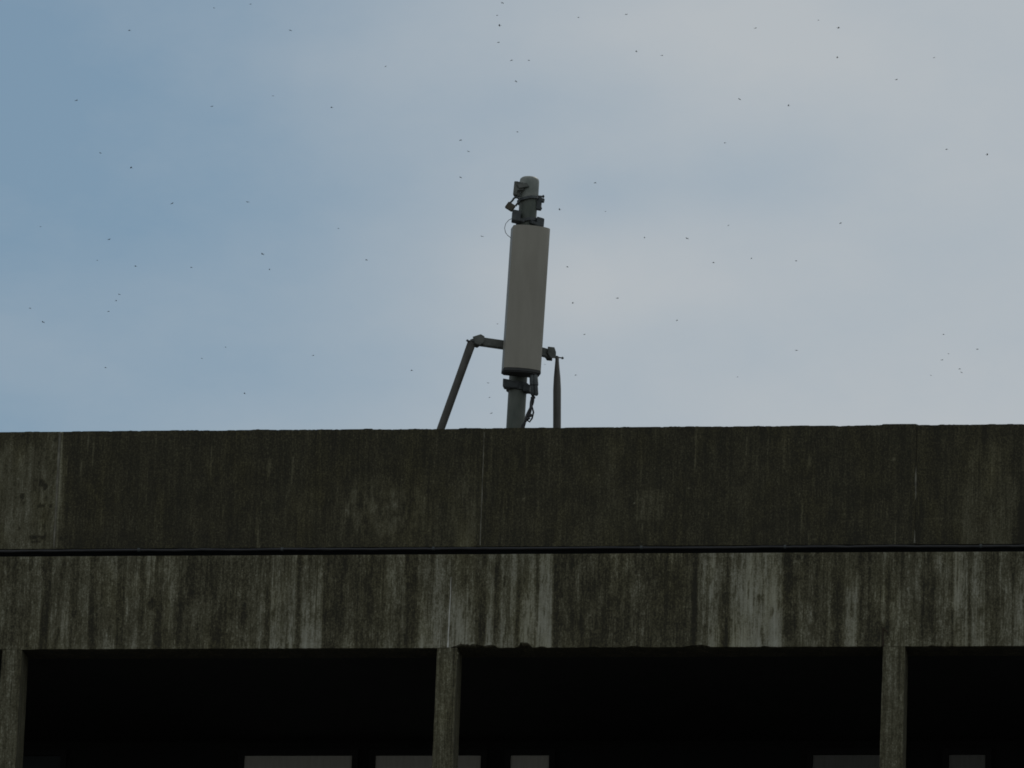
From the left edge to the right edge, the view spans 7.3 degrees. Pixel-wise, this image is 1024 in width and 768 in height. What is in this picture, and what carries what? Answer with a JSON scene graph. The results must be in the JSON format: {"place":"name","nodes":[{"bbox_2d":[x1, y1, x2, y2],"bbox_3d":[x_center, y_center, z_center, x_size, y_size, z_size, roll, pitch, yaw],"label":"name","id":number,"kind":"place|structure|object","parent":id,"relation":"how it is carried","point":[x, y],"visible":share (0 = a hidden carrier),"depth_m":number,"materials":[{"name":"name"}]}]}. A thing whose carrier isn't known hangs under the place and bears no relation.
{"place":"outdoors","nodes":[
{"label":"outdoors","id":0,"kind":"place"},
{"bbox_2d":[0,0,1023,431],"label":"sky","id":1,"kind":"structure","parent":0,"point":[928,243],"materials":[{"name":"blue"}]},
{"bbox_3d":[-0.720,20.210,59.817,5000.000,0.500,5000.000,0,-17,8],"label":"ground","id":2,"kind":"structure","parent":0,"visible":0},
{"bbox_2d":[0,424,1023,767],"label":"concrete building","id":3,"kind":"structure","parent":2,"relation":"on","point":[666,658],"depth_m":65.83,"materials":[{"name":"concrete"}]},
{"bbox_2d":[23,750,66,767],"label":"window","id":4,"kind":"structure","parent":3,"relation":"in","point":[31,758],"depth_m":68.93,"materials":[{"name":"glass"}]},
{"bbox_2d":[238,749,358,767],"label":"window","id":5,"kind":"structure","parent":3,"relation":"in","point":[247,758],"depth_m":68.61,"materials":[{"name":"glass"}]},
{"bbox_2d":[369,749,487,767],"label":"window","id":6,"kind":"structure","parent":3,"relation":"in","point":[378,758],"depth_m":68.46,"materials":[{"name":"glass"}]},
{"bbox_2d":[437,176,563,428],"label":"antenna mast","id":7,"kind":"object","parent":3,"relation":"on","point":[516,406],"visible":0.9,"depth_m":66.71,"materials":[{"name":"metal"}]},
{"bbox_2d":[501,181,549,393],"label":"panel antenna","id":8,"kind":"object","parent":7,"relation":"attached to","point":[525,302],"visible":1,"depth_m":66.71,"materials":[{"name":"plastic"}]},
{"bbox_2d":[520,374,537,427],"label":"feeder cable","id":9,"kind":"object","parent":8,"relation":"hanging from","point":[533,379],"visible":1,"depth_m":66.50,"materials":[{"name":"rubber"}]},
{"bbox_2d":[0,544,1023,552],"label":"facade cable","id":10,"kind":"object","parent":3,"relation":"attached to","point":[535,548],"visible":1,"depth_m":65.55,"materials":[{"name":"metal"}]},
{"bbox_2d":[504,749,555,767],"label":"window","id":11,"kind":"structure","parent":3,"relation":"in","point":[513,758],"depth_m":68.33,"materials":[{"name":"glass"}]},
{"bbox_2d":[806,748,879,767],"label":"window","id":12,"kind":"structure","parent":3,"relation":"in","point":[825,757],"depth_m":67.95,"materials":[{"name":"glass"}]},
{"bbox_2d":[942,748,991,767],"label":"window","id":13,"kind":"structure","parent":3,"relation":"in","point":[952,757],"depth_m":67.80,"materials":[{"name":"glass"}]}
]}

